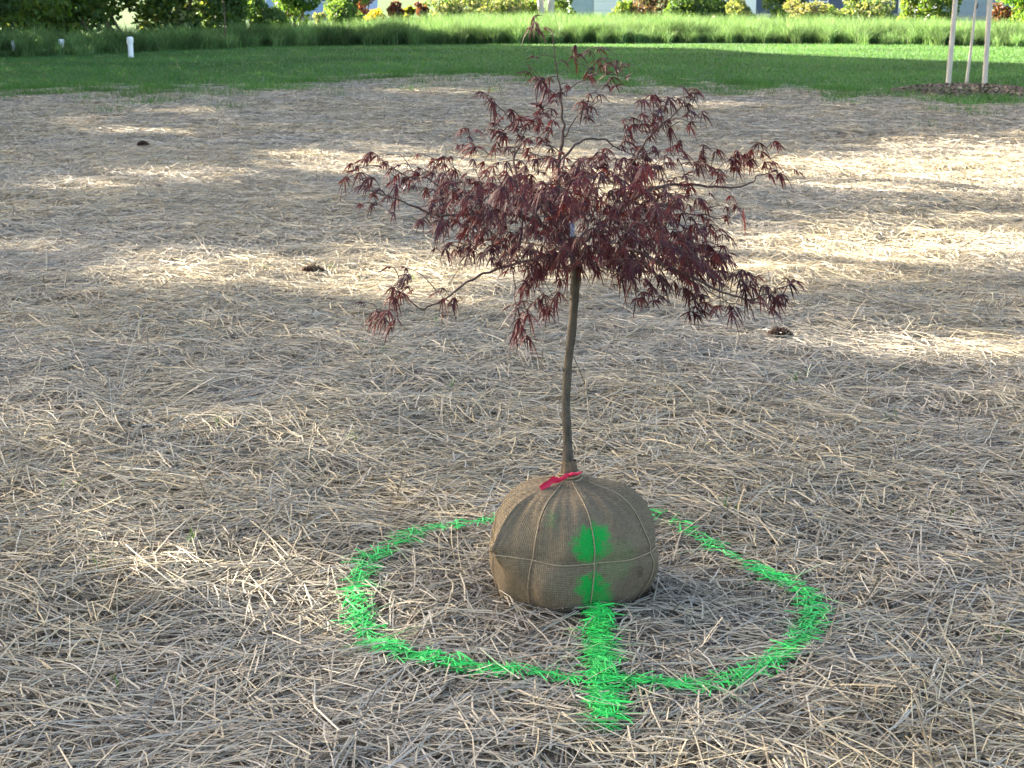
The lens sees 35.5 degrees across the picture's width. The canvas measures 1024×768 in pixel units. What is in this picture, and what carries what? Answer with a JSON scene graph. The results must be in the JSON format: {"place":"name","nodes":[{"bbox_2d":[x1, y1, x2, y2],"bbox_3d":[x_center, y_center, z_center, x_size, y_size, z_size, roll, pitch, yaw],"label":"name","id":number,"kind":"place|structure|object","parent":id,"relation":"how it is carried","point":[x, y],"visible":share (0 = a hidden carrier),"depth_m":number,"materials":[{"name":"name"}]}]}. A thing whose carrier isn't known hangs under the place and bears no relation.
{"place":"outdoors","nodes":[
{"label":"outdoors","id":0,"kind":"place"},
{"bbox_2d":[0,67,1023,767],"bbox_3d":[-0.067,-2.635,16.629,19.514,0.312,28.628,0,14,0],"label":"straw mulch","id":1,"kind":"object","parent":0,"point":[814,241],"visible":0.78,"depth_m":5.53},
{"bbox_2d":[137,140,149,146],"bbox_3d":[-3.644,-2.368,15.805,0.124,0.085,0.088,-1,-29,-6],"label":"pinecone","id":2,"kind":"object","parent":1,"relation":"on","point":[142,143],"visible":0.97,"depth_m":15.79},
{"bbox_2d":[300,263,323,275],"bbox_3d":[-1.080,-0.613,8.656,0.129,0.092,0.088,-2,-22,-8],"label":"pinecone","id":3,"kind":"object","parent":1,"relation":"on","point":[308,267],"visible":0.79,"depth_m":8.63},
{"bbox_2d":[61,263,1012,693],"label":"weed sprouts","id":4,"kind":"object","parent":1,"relation":"on","point":[451,391],"visible":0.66,"depth_m":4.84,"materials":[{"name":"plant"}]},
{"bbox_2d":[336,15,807,616],"bbox_3d":[0.155,-0.158,3.901,1.161,1.451,0.884,0,14,0],"label":"maple tree","id":5,"kind":"object","parent":1,"relation":"on","point":[570,535],"visible":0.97,"depth_m":3.82,"materials":[{"name":"red plant"}]},
{"bbox_2d":[293,506,862,708],"bbox_3d":[0.160,0.500,3.998,1.394,0.133,1.396,0,14,0],"label":"paint ring","id":6,"kind":"object","parent":1,"relation":"on","point":[760,570],"visible":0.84,"depth_m":3.73,"materials":[{"name":"paint"}]},
{"bbox_2d":[545,600,682,742],"bbox_3d":[0.216,0.607,3.570,0.295,0.091,0.746,0,14,0],"label":"paint stripe","id":7,"kind":"object","parent":1,"relation":"on","point":[597,656],"visible":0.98,"depth_m":3.54,"materials":[{"name":"paint"}]},
{"bbox_2d":[767,326,793,342],"bbox_3d":[1.173,-0.212,6.995,0.118,0.081,0.080,4,14,17],"label":"pinecone","id":8,"kind":"object","parent":1,"relation":"on","point":[778,329],"visible":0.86,"depth_m":6.98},
{"bbox_2d":[0,7,1023,56],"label":"tall grass","id":9,"kind":"structure","parent":0,"point":[488,28],"depth_m":50.36,"materials":[{"name":"green plant"}]},
{"bbox_2d":[0,0,1023,91],"bbox_3d":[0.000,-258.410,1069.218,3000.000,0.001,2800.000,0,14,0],"label":"ground","id":10,"kind":"structure","parent":0,"point":[383,5],"depth_m":37.14,"materials":[{"name":"green plant"}]},
{"bbox_2d":[0,0,72,33],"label":"shrub","id":11,"kind":"object","parent":10,"relation":"on","point":[5,5],"visible":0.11,"depth_m":50.69,"materials":[{"name":"green plant"}]},
{"bbox_2d":[0,0,85,38],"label":"shrub","id":12,"kind":"object","parent":10,"relation":"on","point":[46,15],"visible":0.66,"depth_m":48.92,"materials":[{"name":"green plant"}]},
{"bbox_2d":[1,0,112,36],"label":"shrub","id":13,"kind":"object","parent":10,"relation":"on","point":[77,8],"visible":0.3,"depth_m":50.74,"materials":[{"name":"green plant"}]},
{"bbox_2d":[64,0,175,33],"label":"shrub","id":14,"kind":"object","parent":10,"relation":"on","point":[145,11],"visible":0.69,"depth_m":52.73,"materials":[{"name":"green plant"}]},
{"bbox_2d":[127,37,133,57],"bbox_3d":[-9.410,-8.284,39.465,0.161,0.552,0.161,0,14,0],"label":"vent pipe","id":15,"kind":"object","parent":10,"relation":"on","point":[130,42],"visible":0.94,"depth_m":39.41,"materials":[{"name":"white plastic"}]},
{"bbox_2d":[130,0,222,33],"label":"shrub","id":16,"kind":"object","parent":10,"relation":"on","point":[182,12],"visible":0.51,"depth_m":54.47,"materials":[{"name":"green plant"}]},
{"bbox_2d":[223,0,225,36],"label":"young tree","id":17,"kind":"object","parent":10,"relation":"on","point":[224,18],"visible":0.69,"depth_m":46.30,"materials":[{"name":"brown plant"}]},
{"bbox_2d":[193,0,256,32],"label":"shrub","id":18,"kind":"object","parent":10,"relation":"on","point":[237,9],"visible":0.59,"depth_m":55.59,"materials":[{"name":"green plant"}]},
{"bbox_2d":[240,0,291,27],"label":"shrub","id":19,"kind":"object","parent":10,"relation":"on","point":[263,11],"visible":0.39,"depth_m":59.62,"materials":[{"name":"green plant"}]},
{"bbox_2d":[272,0,321,26],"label":"shrub","id":20,"kind":"object","parent":10,"relation":"on","point":[293,9],"visible":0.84,"depth_m":65.73,"materials":[{"name":"green plant"}]},
{"bbox_2d":[246,0,377,19],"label":"house","id":21,"kind":"structure","parent":10,"relation":"on","point":[372,6],"depth_m":100.36,"materials":[{"name":"blue concrete"}]},
{"bbox_2d":[312,12,325,23],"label":"shrub","id":22,"kind":"object","parent":10,"relation":"on","point":[322,15],"visible":0.76,"depth_m":68.15,"materials":[{"name":"yellow plant"}]},
{"bbox_2d":[323,0,369,26],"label":"shrub","id":23,"kind":"object","parent":10,"relation":"on","point":[344,9],"visible":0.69,"depth_m":71.19,"materials":[{"name":"green plant"}]},
{"bbox_2d":[356,0,374,17],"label":"shrub","id":24,"kind":"object","parent":10,"relation":"on","point":[363,9],"visible":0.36,"depth_m":80.76,"materials":[{"name":"red plant"}]},
{"bbox_2d":[364,8,385,21],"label":"shrub","id":25,"kind":"object","parent":10,"relation":"on","point":[376,11],"visible":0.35,"depth_m":77.89,"materials":[{"name":"yellow plant"}]},
{"bbox_2d":[386,0,404,21],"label":"shrub","id":26,"kind":"object","parent":10,"relation":"on","point":[392,8],"visible":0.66,"depth_m":80.40,"materials":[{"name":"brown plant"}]},
{"bbox_2d":[403,5,416,19],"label":"shrub","id":27,"kind":"object","parent":10,"relation":"on","point":[409,9],"visible":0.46,"depth_m":81.77,"materials":[{"name":"yellow plant"}]},
{"bbox_2d":[414,1,429,19],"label":"shrub","id":28,"kind":"object","parent":10,"relation":"on","point":[420,8],"visible":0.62,"depth_m":81.02,"materials":[{"name":"orange plant"}]},
{"bbox_2d":[418,0,465,17],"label":"shrub","id":29,"kind":"object","parent":10,"relation":"on","point":[447,7],"visible":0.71,"depth_m":87.12,"materials":[{"name":"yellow plant"}]},
{"bbox_2d":[448,0,492,18],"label":"shrub","id":30,"kind":"object","parent":10,"relation":"on","point":[475,5],"visible":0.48,"depth_m":88.41,"materials":[{"name":"green plant"}]},
{"bbox_2d":[477,0,519,17],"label":"shrub","id":31,"kind":"object","parent":10,"relation":"on","point":[497,6],"visible":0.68,"depth_m":88.91,"materials":[{"name":"green plant"}]},
{"bbox_2d":[491,0,529,15],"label":"shrub","id":32,"kind":"object","parent":10,"relation":"on","point":[522,5],"visible":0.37,"depth_m":89.98,"materials":[{"name":"green plant"}]},
{"bbox_2d":[0,43,1023,126],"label":"mown lawn","id":33,"kind":"structure","parent":10,"relation":"on","point":[747,82],"depth_m":32.66,"materials":[{"name":"green plant"}]},
{"bbox_2d":[518,0,545,15],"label":"shrub","id":34,"kind":"object","parent":10,"relation":"on","point":[533,5],"visible":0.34,"depth_m":92.20,"materials":[{"name":"green plant"}]},
{"bbox_2d":[537,0,554,15],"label":"twin trunk tree","id":35,"kind":"object","parent":10,"relation":"on","point":[551,4],"visible":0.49,"depth_m":90.38,"materials":[{"name":"grey plant"}]},
{"bbox_2d":[546,0,576,17],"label":"shrub","id":36,"kind":"object","parent":10,"relation":"on","point":[562,5],"visible":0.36,"depth_m":93.24,"materials":[{"name":"green plant"}]},
{"bbox_2d":[568,0,621,17],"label":"house","id":37,"kind":"structure","parent":10,"relation":"on","point":[590,6],"depth_m":99.27,"materials":[{"name":"grey concrete"}]},
{"bbox_2d":[594,0,617,15],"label":"garage door","id":38,"kind":"structure","parent":37,"relation":"in","point":[598,4],"depth_m":99.22,"materials":[{"name":"white"}]},
{"bbox_2d":[607,0,630,16],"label":"shrub","id":39,"kind":"object","parent":10,"relation":"on","point":[622,6],"visible":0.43,"depth_m":89.47,"materials":[{"name":"green plant"}]},
{"bbox_2d":[626,0,637,15],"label":"shrub","id":40,"kind":"object","parent":10,"relation":"on","point":[630,2],"visible":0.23,"depth_m":91.14,"materials":[{"name":"green plant"}]},
{"bbox_2d":[630,0,670,18],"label":"shrub","id":41,"kind":"object","parent":10,"relation":"on","point":[646,6],"visible":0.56,"depth_m":89.44,"materials":[{"name":"brown plant"}]},
{"bbox_2d":[662,0,690,17],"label":"shrub","id":42,"kind":"object","parent":10,"relation":"on","point":[678,6],"visible":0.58,"depth_m":87.26,"materials":[{"name":"green plant"}]},
{"bbox_2d":[681,0,727,20],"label":"shrub","id":43,"kind":"object","parent":10,"relation":"on","point":[705,7],"visible":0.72,"depth_m":87.78,"materials":[{"name":"green plant"}]},
{"bbox_2d":[709,0,737,19],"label":"shrub","id":44,"kind":"object","parent":10,"relation":"on","point":[724,12],"visible":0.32,"depth_m":88.73,"materials":[{"name":"green plant"}]},
{"bbox_2d":[725,0,754,21],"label":"shrub","id":45,"kind":"object","parent":10,"relation":"on","point":[742,6],"visible":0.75,"depth_m":81.54,"materials":[{"name":"yellow plant"}]},
{"bbox_2d":[762,0,806,19],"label":"shrub","id":46,"kind":"object","parent":10,"relation":"on","point":[777,9],"visible":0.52,"depth_m":83.67,"materials":[{"name":"green plant"}]},
{"bbox_2d":[781,0,830,19],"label":"shrub","id":47,"kind":"object","parent":10,"relation":"on","point":[801,8],"visible":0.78,"depth_m":77.59,"materials":[{"name":"yellow plant"}]},
{"bbox_2d":[725,0,900,17],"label":"house","id":48,"kind":"structure","parent":10,"relation":"on","point":[755,6],"depth_m":105.11,"materials":[{"name":"blue concrete"}]},
{"bbox_2d":[741,0,755,13],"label":"door","id":49,"kind":"structure","parent":48,"relation":"in","point":[751,3],"depth_m":105.06,"materials":[{"name":"white"}]},
{"bbox_2d":[809,0,827,1],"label":"window","id":50,"kind":"structure","parent":48,"relation":"in","point":[809,0],"depth_m":105.01,"materials":[{"name":"white"}]},
{"bbox_2d":[819,0,867,20],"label":"shrub","id":51,"kind":"object","parent":10,"relation":"on","point":[846,8],"visible":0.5,"depth_m":77.37,"materials":[{"name":"yellow plant"}]},
{"bbox_2d":[850,0,896,24],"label":"shrub","id":52,"kind":"object","parent":10,"relation":"on","point":[881,8],"visible":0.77,"depth_m":76.67,"materials":[{"name":"green plant"}]},
{"bbox_2d":[896,0,934,19],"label":"shrub","id":53,"kind":"object","parent":10,"relation":"on","point":[911,6],"visible":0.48,"depth_m":73.75,"materials":[{"name":"green plant"}]},
{"bbox_2d":[913,0,962,22],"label":"shrub","id":54,"kind":"object","parent":10,"relation":"on","point":[937,12],"visible":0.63,"depth_m":72.50,"materials":[{"name":"green plant"}]},
{"bbox_2d":[946,0,957,82],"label":"stake","id":55,"kind":"object","parent":10,"relation":"on","point":[951,42],"visible":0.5,"depth_m":26.94,"materials":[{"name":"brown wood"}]},
{"bbox_2d":[889,82,1023,98],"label":"mulch bed","id":56,"kind":"object","parent":10,"relation":"on","point":[959,86],"visible":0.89,"depth_m":24.24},
{"bbox_2d":[908,0,1021,20],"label":"house","id":57,"kind":"structure","parent":10,"relation":"on","point":[966,8],"depth_m":95.43,"materials":[{"name":"blue concrete"}]},
{"bbox_2d":[965,0,978,82],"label":"young tree","id":58,"kind":"object","parent":10,"relation":"on","point":[971,47],"visible":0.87,"depth_m":27.58,"materials":[{"name":"beige plant"}]},
{"bbox_2d":[982,0,992,83],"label":"stake","id":59,"kind":"object","parent":10,"relation":"on","point":[987,43],"visible":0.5,"depth_m":27.09,"materials":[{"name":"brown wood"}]},
{"bbox_2d":[991,2,1016,24],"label":"shrub","id":60,"kind":"object","parent":10,"relation":"on","point":[999,11],"visible":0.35,"depth_m":69.51,"materials":[{"name":"red plant"}]},
{"bbox_2d":[996,0,1023,21],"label":"shrub","id":61,"kind":"object","parent":10,"relation":"on","point":[1014,2],"visible":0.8,"depth_m":67.72,"materials":[{"name":"green plant"}]},
{"bbox_2d":[1008,1,1023,25],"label":"shrub","id":62,"kind":"object","parent":10,"relation":"on","point":[1019,14],"visible":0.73,"depth_m":67.38,"materials":[{"name":"green plant"}]}
]}

